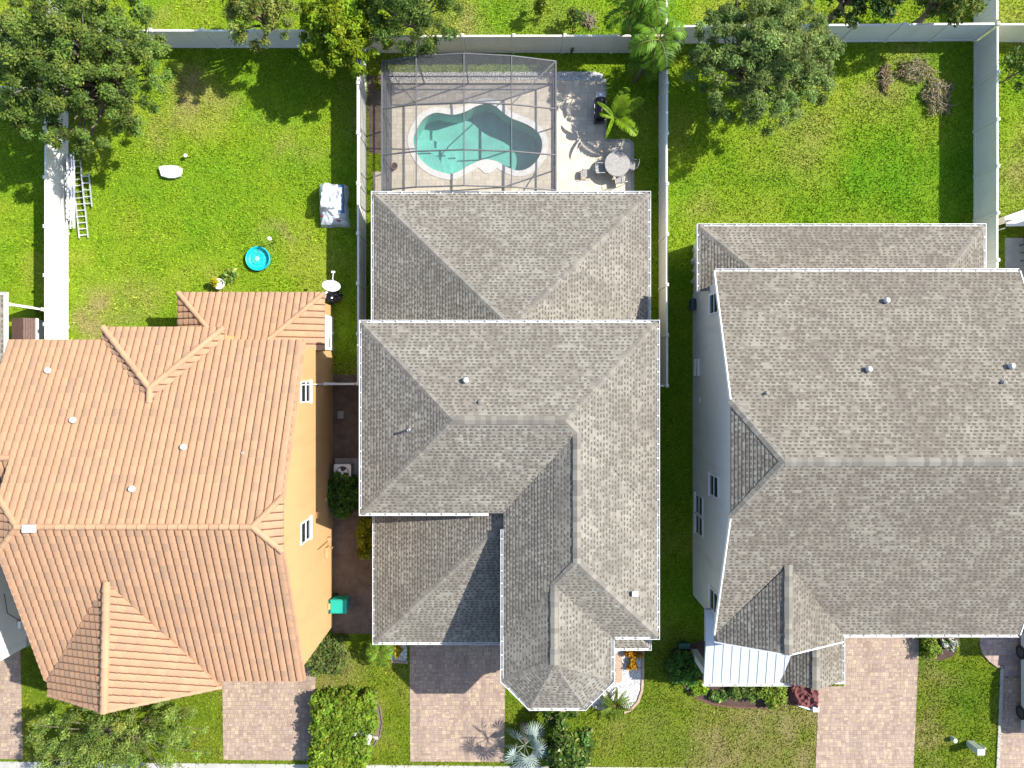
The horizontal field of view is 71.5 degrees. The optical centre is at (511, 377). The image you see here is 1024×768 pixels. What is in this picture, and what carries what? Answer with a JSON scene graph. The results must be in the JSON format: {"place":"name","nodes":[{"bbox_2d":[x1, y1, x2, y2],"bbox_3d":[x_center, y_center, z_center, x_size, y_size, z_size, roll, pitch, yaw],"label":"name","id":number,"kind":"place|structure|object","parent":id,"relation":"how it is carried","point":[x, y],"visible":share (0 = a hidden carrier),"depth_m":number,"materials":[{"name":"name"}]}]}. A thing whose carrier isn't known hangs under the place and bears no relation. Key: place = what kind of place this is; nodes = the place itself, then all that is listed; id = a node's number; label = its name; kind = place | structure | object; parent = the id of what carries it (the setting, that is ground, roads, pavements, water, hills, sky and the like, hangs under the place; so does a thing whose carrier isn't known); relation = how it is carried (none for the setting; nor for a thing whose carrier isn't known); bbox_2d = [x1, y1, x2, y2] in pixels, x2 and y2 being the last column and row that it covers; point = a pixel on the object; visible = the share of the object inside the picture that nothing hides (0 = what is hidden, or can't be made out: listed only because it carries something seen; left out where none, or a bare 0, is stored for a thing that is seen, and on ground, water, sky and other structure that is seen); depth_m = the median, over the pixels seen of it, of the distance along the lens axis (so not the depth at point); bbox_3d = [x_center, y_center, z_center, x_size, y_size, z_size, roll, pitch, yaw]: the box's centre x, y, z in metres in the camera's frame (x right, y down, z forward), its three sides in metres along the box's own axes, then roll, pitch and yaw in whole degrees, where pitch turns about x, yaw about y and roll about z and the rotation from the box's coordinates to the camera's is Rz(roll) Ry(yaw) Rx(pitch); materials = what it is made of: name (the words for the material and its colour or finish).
{"place":"outdoors","nodes":[
{"label":"outdoors","id":0,"kind":"place"},
{"bbox_2d":[0,650,22,758],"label":"driveway","id":1,"kind":"structure","parent":0,"point":[11,742],"depth_m":35.98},
{"bbox_2d":[222,666,315,759],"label":"driveway","id":2,"kind":"structure","parent":0,"point":[267,720],"depth_m":35.98,"materials":[{"name":"brick"}]},
{"bbox_2d":[0,761,667,767],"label":"sidewalk","id":3,"kind":"structure","parent":0,"point":[4,764],"depth_m":35.97,"materials":[{"name":"concrete"}]},
{"bbox_2d":[410,645,504,761],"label":"driveway","id":4,"kind":"structure","parent":0,"point":[457,703],"depth_m":35.98,"materials":[{"name":"brick"}]},
{"bbox_2d":[392,80,630,190],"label":"patio","id":5,"kind":"structure","parent":0,"point":[582,144],"depth_m":35.97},
{"bbox_2d":[381,53,556,190],"bbox_3d":[-2.020,-11.825,34.255,8.230,3.440,6.109,0,90,0],"label":"pool screen cage","id":6,"kind":"object","parent":5,"relation":"on","point":[386,131],"visible":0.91,"depth_m":33.84,"materials":[{"name":"grey metal"}]},
{"bbox_2d":[407,98,547,179],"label":"swimming pool","id":7,"kind":"structure","parent":5,"relation":"in","point":[487,126],"depth_m":37.05,"materials":[{"name":"liquid"}]},
{"bbox_2d":[593,92,605,123],"bbox_3d":[4.334,-13.384,35.425,0.600,1.090,1.540,0,90,0],"label":"barbecue grill","id":8,"kind":"object","parent":5,"relation":"on","point":[598,108],"visible":0.93,"depth_m":35.03,"materials":[{"name":"black paint"}]},
{"bbox_2d":[595,162,604,175],"bbox_3d":[4.364,-10.433,35.488,0.547,0.964,0.530,0,90,0],"label":"patio chair","id":9,"kind":"object","parent":5,"relation":"on","point":[599,168],"visible":1,"depth_m":35.53,"materials":[{"name":"plastic"}]},
{"bbox_2d":[605,151,629,176],"bbox_3d":[5.216,-10.595,35.603,1.260,0.750,1.260,0,90,0],"label":"round patio table","id":10,"kind":"object","parent":5,"relation":"on","point":[617,163],"visible":1,"depth_m":35.23,"materials":[{"name":"stone"}]},
{"bbox_2d":[603,79,633,190],"bbox_3d":[5.292,-12.203,36.039,1.325,0.150,5.855,-23,90,0],"label":"patio border","id":11,"kind":"object","parent":5,"relation":"on","point":[618,140],"visible":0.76,"depth_m":35.96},
{"bbox_2d":[0,0,1023,767],"bbox_3d":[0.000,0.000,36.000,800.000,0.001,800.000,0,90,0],"label":"lawn","id":12,"kind":"structure","parent":0,"point":[686,462],"depth_m":36.00,"materials":[{"name":"plant"}]},
{"bbox_2d":[0,292,30,660],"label":"white house","id":13,"kind":"structure","parent":12,"relation":"on","point":[13,637],"depth_m":33.84,"materials":[{"name":"paint"}]},
{"bbox_2d":[9,303,44,310],"bbox_3d":[-23.360,-3.400,35.050,1.758,1.900,0.160,9,90,0],"label":"vinyl fence","id":14,"kind":"object","parent":12,"relation":"on","point":[25,306],"visible":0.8,"depth_m":34.23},
{"bbox_2d":[12,318,43,338],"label":"storage shed","id":15,"kind":"structure","parent":12,"relation":"on","point":[27,328],"depth_m":34.91,"materials":[{"name":"brown metal"}]},
{"bbox_2d":[43,88,68,338],"bbox_3d":[-22.470,-8.460,35.050,0.160,1.900,16.680,0,90,0],"label":"vinyl fence","id":16,"kind":"object","parent":12,"relation":"on","point":[55,274],"visible":0.63,"depth_m":34.97,"materials":[{"name":"plastic"}]},
{"bbox_2d":[68,154,74,228],"bbox_3d":[-22.061,-9.352,35.660,0.467,0.607,3.732,2,90,0],"label":"aluminium ladder","id":17,"kind":"object","parent":12,"relation":"on","point":[71,194],"visible":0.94,"depth_m":35.51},
{"bbox_2d":[66,156,69,218],"bbox_3d":[-22.095,-9.440,35.400,0.247,0.712,3.055,3,90,0],"label":"aluminium ladder","id":18,"kind":"object","parent":17,"relation":"on","point":[68,182],"visible":1,"depth_m":35.30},
{"bbox_2d":[70,158,88,238],"bbox_3d":[-21.770,-9.051,35.810,0.475,0.265,4.031,-4,90,0],"label":"aluminium ladder","id":19,"kind":"object","parent":12,"relation":"on","point":[84,209],"visible":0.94,"depth_m":35.82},
{"bbox_2d":[81,173,92,206],"bbox_3d":[-21.344,-9.425,35.690,0.402,0.303,1.669,-2,90,0],"label":"aluminium ladder","id":20,"kind":"object","parent":19,"relation":"on","point":[83,189],"visible":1,"depth_m":35.67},
{"bbox_2d":[0,0,175,161],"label":"oak tree","id":21,"kind":"object","parent":12,"relation":"on","point":[92,69],"visible":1,"depth_m":30.87,"materials":[{"name":"green plant"}]},
{"bbox_2d":[25,700,210,767],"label":"feathery tree","id":22,"kind":"object","parent":12,"relation":"on","point":[128,732],"visible":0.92,"depth_m":32.75,"materials":[{"name":"green plant"}]},
{"bbox_2d":[0,291,334,714],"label":"tile house","id":23,"kind":"structure","parent":12,"relation":"on","point":[166,524],"depth_m":28.63,"materials":[{"name":"tile"}]},
{"bbox_2d":[300,379,311,402],"bbox_3d":[-9.035,0.620,31.235,0.110,1.520,1.070,0,90,0],"label":"window","id":24,"kind":"structure","parent":23,"relation":"in","point":[305,390],"depth_m":31.21,"materials":[{"name":"white metal"}]},
{"bbox_2d":[300,515,311,544],"bbox_3d":[-9.035,6.720,31.235,0.110,1.520,1.070,0,90,0],"label":"window","id":25,"kind":"structure","parent":23,"relation":"in","point":[306,526],"depth_m":31.21,"materials":[{"name":"white metal"}]},
{"bbox_2d":[325,315,333,350],"bbox_3d":[-9.030,-2.205,34.800,0.120,2.300,1.690,0,90,0],"label":"sliding door","id":26,"kind":"structure","parent":23,"relation":"in","point":[329,333],"depth_m":34.99,"materials":[{"name":"white metal"}]},
{"bbox_2d":[159,165,182,178],"bbox_3d":[-17.203,-10.360,35.861,1.163,0.278,0.632,0,90,0],"label":"plastic lid","id":27,"kind":"object","parent":12,"relation":"on","point":[171,172],"visible":1,"depth_m":35.73,"materials":[{"name":"white plastic"}]},
{"bbox_2d":[210,277,224,288],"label":"potted plant","id":28,"kind":"object","parent":12,"relation":"on","point":[218,284],"visible":1,"depth_m":35.60,"materials":[{"name":"white plant"}]},
{"bbox_2d":[73,28,366,48],"bbox_3d":[-14.817,-16.710,35.050,14.974,1.900,0.160,0,90,0],"label":"vinyl fence","id":29,"kind":"object","parent":12,"relation":"on","point":[192,38],"visible":0.44,"depth_m":34.99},
{"bbox_2d":[221,266,238,285],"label":"shrub","id":30,"kind":"object","parent":12,"relation":"on","point":[232,276],"visible":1,"depth_m":35.72,"materials":[{"name":"green plant"}]},
{"bbox_2d":[245,246,270,270],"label":"paddling pool","id":31,"kind":"structure","parent":12,"relation":"on","point":[260,259],"depth_m":35.94,"materials":[{"name":"teal plastic"}]},
{"bbox_2d":[219,0,301,56],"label":"oak tree","id":32,"kind":"object","parent":12,"relation":"on","point":[266,17],"visible":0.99,"depth_m":31.88,"materials":[{"name":"green plant"}]},
{"bbox_2d":[304,633,351,677],"bbox_3d":[-9.254,13.871,35.436,2.445,1.170,2.070,0,90,0],"label":"shrub","id":33,"kind":"object","parent":12,"relation":"on","point":[335,659],"visible":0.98,"depth_m":35.17,"materials":[{"name":"green plant"}]},
{"bbox_2d":[322,271,339,290],"bbox_3d":[-8.673,-4.598,34.867,0.836,2.266,1.008,0,90,0],"label":"satellite dish","id":34,"kind":"object","parent":12,"relation":"on","point":[330,285],"visible":1,"depth_m":34.14,"materials":[{"name":"metal"}]},
{"bbox_2d":[319,183,349,227],"bbox_3d":[-8.952,-8.691,35.418,1.501,1.165,2.244,0,90,0],"label":"covered heap","id":35,"kind":"object","parent":12,"relation":"on","point":[334,208],"visible":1,"depth_m":35.30,"materials":[{"name":"plastic"}]},
{"bbox_2d":[326,290,342,303],"bbox_3d":[-8.938,-4.068,35.713,0.886,0.573,0.795,0,90,0],"label":"rubbish bag","id":36,"kind":"object","parent":12,"relation":"on","point":[333,297],"visible":0.88,"depth_m":35.54,"materials":[{"name":"black plastic"}]},
{"bbox_2d":[297,0,394,78],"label":"citrus tree","id":37,"kind":"object","parent":12,"relation":"on","point":[341,25],"visible":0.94,"depth_m":32.09,"materials":[{"name":"green plant"}]},
{"bbox_2d":[331,374,371,633],"bbox_3d":[-8.068,6.399,35.994,2.138,0.001,13.122,0,90,0],"label":"soil strip","id":38,"kind":"object","parent":12,"relation":"on","point":[352,575],"visible":0.5,"depth_m":35.99,"materials":[{"name":"soil"}]},
{"bbox_2d":[328,593,349,613],"bbox_3d":[-8.604,11.275,35.469,0.939,1.058,0.720,0,90,0],"label":"wheeled bin","id":39,"kind":"object","parent":38,"relation":"on","point":[339,604],"visible":1,"depth_m":34.97,"materials":[{"name":"teal plastic"}]},
{"bbox_2d":[327,471,358,519],"bbox_3d":[-8.401,5.891,35.314,2.027,1.414,2.378,22,90,0],"label":"shrub","id":40,"kind":"object","parent":38,"relation":"on","point":[345,490],"visible":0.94,"depth_m":34.95,"materials":[{"name":"green plant"}]},
{"bbox_2d":[334,458,357,478],"bbox_3d":[-8.367,4.638,35.578,1.150,0.845,1.120,0,90,0],"label":"air conditioner","id":41,"kind":"object","parent":38,"relation":"on","point":[342,466],"visible":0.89,"depth_m":35.58,"materials":[{"name":"metal"}]},
{"bbox_2d":[354,516,371,559],"bbox_3d":[-7.257,8.020,35.361,1.159,1.320,2.160,0,90,0],"label":"shrub","id":42,"kind":"object","parent":38,"relation":"on","point":[364,528],"visible":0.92,"depth_m":35.08,"materials":[{"name":"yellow plant"}]},
{"bbox_2d":[323,697,381,752],"bbox_3d":[-8.327,17.674,35.992,3.564,0.001,3.337,0,90,0],"label":"mulch bed","id":43,"kind":"object","parent":12,"relation":"on","point":[380,722],"visible":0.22,"depth_m":35.99,"materials":[{"name":"soil"}]},
{"bbox_2d":[306,684,378,767],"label":"hedge","id":44,"kind":"object","parent":43,"relation":"on","point":[321,747],"visible":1,"depth_m":34.77,"materials":[{"name":"green plant"}]},
{"bbox_2d":[356,35,366,385],"bbox_3d":[-7.410,-8.077,35.050,0.160,1.900,16.914,0,90,0],"label":"vinyl fence","id":45,"kind":"object","parent":12,"relation":"on","point":[361,197],"visible":0.82,"depth_m":34.92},
{"bbox_2d":[368,75,380,153],"bbox_3d":[-6.885,-13.316,35.995,0.745,0.001,3.966,-1,90,0],"label":"soil strip","id":46,"kind":"object","parent":12,"relation":"on","point":[374,100],"visible":0.67,"depth_m":35.99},
{"bbox_2d":[373,171,381,190],"bbox_3d":[-6.691,-9.914,36.005,0.680,0.050,1.037,0,90,0],"label":"paver pad","id":47,"kind":"object","parent":12,"relation":"on","point":[376,180],"visible":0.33,"depth_m":35.98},
{"bbox_2d":[365,638,393,667],"bbox_3d":[-6.518,13.448,35.313,1.466,1.374,1.593,0,90,0],"label":"palm tree","id":48,"kind":"object","parent":12,"relation":"on","point":[383,651],"visible":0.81,"depth_m":34.75,"materials":[{"name":"green plant"}]},
{"bbox_2d":[391,645,406,660],"bbox_3d":[-5.897,13.835,35.990,1.166,0.001,1.102,0,90,0],"label":"gravel bed","id":49,"kind":"object","parent":12,"relation":"on","point":[403,654],"visible":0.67,"depth_m":35.99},
{"bbox_2d":[394,645,403,658],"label":"croton shrub","id":50,"kind":"object","parent":49,"relation":"on","point":[398,649],"visible":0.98,"depth_m":35.74,"materials":[{"name":"yellow plant"}]},
{"bbox_2d":[355,0,463,57],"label":"dark tree","id":51,"kind":"object","parent":12,"relation":"on","point":[414,15],"visible":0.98,"depth_m":31.72,"materials":[{"name":"green plant"}]},
{"bbox_2d":[389,72,603,81],"bbox_3d":[-0.794,-15.204,35.988,10.984,0.001,0.567,0,90,0],"label":"gravel strip","id":52,"kind":"object","parent":12,"relation":"on","point":[579,76],"visible":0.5,"depth_m":35.99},
{"bbox_2d":[359,191,659,710],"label":"shingle house","id":53,"kind":"structure","parent":12,"relation":"on","point":[509,420],"depth_m":29.99,"materials":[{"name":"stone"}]},
{"bbox_2d":[367,33,663,53],"bbox_3d":[0.075,-16.450,35.050,14.638,1.900,0.160,0,90,0],"label":"vinyl fence","id":54,"kind":"object","parent":12,"relation":"on","point":[513,43],"visible":0.7,"depth_m":35.07,"materials":[{"name":"plastic"}]},
{"bbox_2d":[503,721,546,767],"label":"fan palm","id":55,"kind":"object","parent":12,"relation":"on","point":[525,730],"visible":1,"depth_m":33.94,"materials":[{"name":"grey plant"}]},
{"bbox_2d":[532,0,552,17],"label":"shrub","id":56,"kind":"object","parent":12,"relation":"on","point":[539,7],"visible":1,"depth_m":34.86,"materials":[{"name":"green plant"}]},
{"bbox_2d":[538,711,595,767],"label":"magnolia shrub","id":57,"kind":"object","parent":12,"relation":"on","point":[560,750],"visible":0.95,"depth_m":33.84,"materials":[{"name":"green plant"}]},
{"bbox_2d":[564,6,586,34],"bbox_3d":[3.113,-17.714,35.315,1.116,1.584,1.373,0,90,0],"label":"shrub","id":58,"kind":"object","parent":12,"relation":"on","point":[575,15],"visible":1,"depth_m":34.94,"materials":[{"name":"green plant"}]},
{"bbox_2d":[580,10,599,31],"bbox_3d":[3.892,-18.055,35.861,0.984,0.334,1.394,-15,90,0],"label":"brush heap","id":59,"kind":"object","parent":12,"relation":"on","point":[590,20],"visible":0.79,"depth_m":35.86,"materials":[{"name":"brown plant"}]},
{"bbox_2d":[591,651,641,709],"bbox_3d":[5.006,15.147,35.990,3.208,0.001,3.402,0,90,0],"label":"gravel bed","id":60,"kind":"object","parent":12,"relation":"on","point":[630,684],"visible":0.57,"depth_m":35.99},
{"bbox_2d":[595,687,634,722],"bbox_3d":[5.166,16.321,35.522,1.890,1.036,1.676,14,90,0],"label":"sago palm","id":61,"kind":"object","parent":60,"relation":"on","point":[615,704],"visible":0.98,"depth_m":35.37,"materials":[{"name":"green plant"}]},
{"bbox_2d":[626,657,638,670],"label":"croton shrub","id":62,"kind":"object","parent":60,"relation":"on","point":[632,664],"visible":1,"depth_m":35.65,"materials":[{"name":"orange plant"}]},
{"bbox_2d":[623,651,644,659],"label":"croton shrub","id":63,"kind":"object","parent":60,"relation":"on","point":[635,654],"visible":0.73,"depth_m":35.65,"materials":[{"name":"orange plant"}]},
{"bbox_2d":[597,87,644,138],"bbox_3d":[5.222,-12.717,34.953,2.328,2.095,2.445,0,90,0],"label":"palm tree","id":64,"kind":"object","parent":12,"relation":"on","point":[622,113],"visible":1,"depth_m":34.18,"materials":[{"name":"green plant"}]},
{"bbox_2d":[624,651,643,713],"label":"garden kerb","id":65,"kind":"structure","parent":12,"relation":"on","point":[639,697],"depth_m":35.93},
{"bbox_2d":[603,0,687,82],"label":"palm tree","id":66,"kind":"object","parent":12,"relation":"on","point":[645,23],"visible":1,"depth_m":32.16,"materials":[{"name":"green plant"}]},
{"bbox_2d":[658,34,668,386],"bbox_3d":[7.460,-8.110,35.050,0.160,1.900,17.140,0,90,0],"label":"vinyl fence","id":67,"kind":"object","parent":12,"relation":"on","point":[663,197],"visible":0.89,"depth_m":34.92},
{"bbox_2d":[670,640,789,706],"bbox_3d":[10.907,15.329,35.992,6.623,0.001,2.777,23,90,0],"label":"mulch bed","id":68,"kind":"object","parent":12,"relation":"on","point":[699,646],"visible":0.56,"depth_m":35.99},
{"bbox_2d":[663,648,702,689],"bbox_3d":[8.605,14.524,35.494,1.991,1.051,1.910,25,90,0],"label":"shrub","id":69,"kind":"object","parent":68,"relation":"on","point":[680,670],"visible":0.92,"depth_m":35.23,"materials":[{"name":"green plant"}]},
{"bbox_2d":[688,678,708,697],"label":"shrub","id":70,"kind":"object","parent":68,"relation":"on","point":[695,691],"visible":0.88,"depth_m":35.72,"materials":[{"name":"green plant"}]},
{"bbox_2d":[709,688,731,702],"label":"shrub","id":71,"kind":"object","parent":68,"relation":"on","point":[721,697],"visible":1,"depth_m":35.76,"materials":[{"name":"green plant"}]},
{"bbox_2d":[683,685,788,708],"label":"garden kerb","id":72,"kind":"structure","parent":68,"relation":"on","point":[733,706],"depth_m":35.94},
{"bbox_2d":[727,686,758,703],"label":"shrub","id":73,"kind":"object","parent":68,"relation":"on","point":[737,692],"visible":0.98,"depth_m":35.58,"materials":[{"name":"green plant"}]},
{"bbox_2d":[754,686,787,710],"bbox_3d":[12.938,15.834,35.559,1.683,0.921,1.574,0,90,0],"label":"shrub","id":74,"kind":"object","parent":68,"relation":"on","point":[771,697],"visible":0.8,"depth_m":35.35,"materials":[{"name":"green plant"}]},
{"bbox_2d":[682,0,846,138],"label":"oak tree","id":75,"kind":"object","parent":12,"relation":"on","point":[763,56],"visible":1,"depth_m":31.22,"materials":[{"name":"green plant"}]},
{"bbox_2d":[788,684,818,707],"bbox_3d":[14.710,16.006,35.729,1.620,0.520,1.555,0,90,0],"label":"shrub","id":76,"kind":"object","parent":12,"relation":"on","point":[803,696],"visible":0.78,"depth_m":35.66,"materials":[{"name":"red plant"}]},
{"bbox_2d":[668,21,999,43],"bbox_3d":[15.538,-16.986,35.050,15.824,1.900,0.160,0,90,0],"label":"vinyl fence","id":77,"kind":"object","parent":12,"relation":"on","point":[919,32],"visible":0.46,"depth_m":34.98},
{"bbox_2d":[691,224,1023,689],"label":"shingle house","id":78,"kind":"structure","parent":12,"relation":"on","point":[858,430],"depth_m":28.96,"materials":[{"name":"stone"}]},
{"bbox_2d":[689,298,695,310],"bbox_3d":[8.960,-3.629,35.400,0.320,0.500,0.600,0,90,0],"label":"hose reel","id":79,"kind":"object","parent":78,"relation":"attached to","point":[692,304],"visible":1,"depth_m":35.16,"materials":[{"name":"green plastic"}]},
{"bbox_2d":[694,491,702,516],"bbox_3d":[9.105,6.200,34.685,0.110,1.370,1.070,0,90,0],"label":"window","id":80,"kind":"structure","parent":78,"relation":"in","point":[698,500],"depth_m":34.78,"materials":[{"name":"white metal"}]},
{"bbox_2d":[694,512,702,537],"bbox_3d":[9.105,7.200,34.685,0.110,1.370,1.070,0,90,0],"label":"window","id":81,"kind":"structure","parent":78,"relation":"in","point":[698,520],"depth_m":34.78,"materials":[{"name":"white metal"}]},
{"bbox_2d":[708,292,717,316],"bbox_3d":[9.105,-3.350,32.135,0.110,1.420,1.070,0,90,0],"label":"window","id":82,"kind":"structure","parent":78,"relation":"in","point":[712,304],"depth_m":32.35,"materials":[{"name":"white metal"}]},
{"bbox_2d":[708,584,717,613],"bbox_3d":[9.105,10.100,32.135,0.110,1.420,1.120,0,90,0],"label":"window","id":83,"kind":"structure","parent":78,"relation":"in","point":[712,594],"depth_m":32.35,"materials":[{"name":"white metal"}]},
{"bbox_2d":[708,472,718,499],"bbox_3d":[9.105,4.900,32.135,0.110,1.420,1.120,0,90,0],"label":"window","id":84,"kind":"structure","parent":78,"relation":"in","point":[713,481],"depth_m":32.10,"materials":[{"name":"white metal"}]},
{"bbox_2d":[825,0,907,29],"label":"oak tree","id":85,"kind":"object","parent":12,"relation":"on","point":[879,8],"visible":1,"depth_m":32.05,"materials":[{"name":"green plant"}]},
{"bbox_2d":[878,61,897,94],"bbox_3d":[18.889,-15.136,35.827,1.236,0.418,1.793,0,90,0],"label":"brush heap","id":86,"kind":"object","parent":12,"relation":"on","point":[884,72],"visible":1,"depth_m":35.83,"materials":[{"name":"brown plant"}]},
{"bbox_2d":[893,55,936,84],"bbox_3d":[20.481,-15.466,35.746,2.439,0.567,1.540,0,90,0],"label":"brush heap","id":87,"kind":"object","parent":12,"relation":"on","point":[916,68],"visible":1,"depth_m":35.79,"materials":[{"name":"brown plant"}]},
{"bbox_2d":[920,74,959,116],"bbox_3d":[21.600,-14.096,35.758,2.062,0.540,2.134,20,90,0],"label":"brush heap","id":88,"kind":"object","parent":12,"relation":"on","point":[934,90],"visible":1,"depth_m":35.77,"materials":[{"name":"brown plant"}]},
{"bbox_2d":[924,637,959,659],"bbox_3d":[21.757,13.721,35.992,1.847,0.001,1.199,0,90,0],"label":"soil bed","id":89,"kind":"object","parent":12,"relation":"on","point":[946,654],"visible":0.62,"depth_m":35.99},
{"bbox_2d":[917,637,942,660],"bbox_3d":[20.954,13.470,35.537,1.138,0.958,1.330,0,90,0],"label":"shrub","id":90,"kind":"object","parent":89,"relation":"on","point":[930,645],"visible":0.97,"depth_m":35.35,"materials":[{"name":"green plant"}]},
{"bbox_2d":[940,638,959,651],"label":"flowering shrub","id":91,"kind":"object","parent":89,"relation":"on","point":[949,644],"visible":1,"depth_m":35.61,"materials":[{"name":"white plant"}]},
{"bbox_2d":[911,0,989,27],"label":"oak tree","id":92,"kind":"object","parent":12,"relation":"on","point":[955,13],"visible":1,"depth_m":32.53,"materials":[{"name":"green plant"}]},
{"bbox_2d":[966,740,984,755],"bbox_3d":[23.166,18.500,35.550,0.389,0.900,0.317,0,90,0],"label":"utility pedestal","id":93,"kind":"object","parent":12,"relation":"on","point":[976,748],"visible":1,"depth_m":35.38,"materials":[{"name":"green paint"}]},
{"bbox_2d":[973,0,997,22],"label":"vinyl fence","id":94,"kind":"object","parent":12,"relation":"on","point":[989,14],"visible":0.47,"depth_m":34.78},
{"bbox_2d":[972,27,999,268],"bbox_3d":[23.370,-10.102,35.050,0.160,1.900,13.564,0,90,0],"label":"vinyl fence","id":95,"kind":"object","parent":12,"relation":"on","point":[985,132],"visible":0.84,"depth_m":34.93,"materials":[{"name":"plastic"}]},
{"bbox_2d":[996,668,1003,767],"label":"garden kerb","id":96,"kind":"structure","parent":12,"relation":"on","point":[1000,716],"depth_m":35.94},
{"bbox_2d":[979,23,1023,42],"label":"vinyl fence","id":97,"kind":"object","parent":12,"relation":"on","point":[1011,32],"visible":0.82,"depth_m":35.00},
{"bbox_2d":[980,630,1023,676],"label":"walkway","id":98,"kind":"structure","parent":12,"relation":"on","point":[1001,651],"depth_m":35.98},
{"bbox_2d":[979,643,1003,668],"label":"garden kerb","id":99,"kind":"structure","parent":98,"relation":"on","point":[987,657],"depth_m":35.91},
{"bbox_2d":[998,209,1023,224],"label":"wall","id":100,"kind":"structure","parent":12,"relation":"on","point":[1011,217],"depth_m":34.90,"materials":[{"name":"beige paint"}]},
{"bbox_2d":[998,217,1023,230],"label":"patio table","id":101,"kind":"object","parent":12,"relation":"on","point":[1018,222],"visible":0.56,"depth_m":35.22,"materials":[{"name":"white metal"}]},
{"bbox_2d":[999,46,1023,92],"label":"shrub","id":102,"kind":"object","parent":12,"relation":"on","point":[1017,63],"visible":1,"depth_m":34.12,"materials":[{"name":"green plant"}]},
{"bbox_2d":[616,653,621,681],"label":"paver path","id":103,"kind":"structure","parent":0,"point":[618,667],"depth_m":35.98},
{"bbox_2d":[815,637,918,767],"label":"driveway","id":104,"kind":"structure","parent":0,"point":[866,715],"depth_m":35.98,"materials":[{"name":"brick"}]},
{"bbox_2d":[1000,677,1023,767],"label":"driveway","id":105,"kind":"structure","parent":0,"point":[1012,747],"depth_m":35.98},
{"bbox_2d":[1016,633,1023,732],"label":"parked car","id":106,"kind":"object","parent":105,"relation":"on","point":[1020,655],"visible":0.93,"depth_m":35.57,"materials":[{"name":"silver metal"}]},
{"bbox_2d":[1005,238,1023,277],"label":"concrete patio","id":107,"kind":"structure","parent":0,"point":[1014,255],"depth_m":35.95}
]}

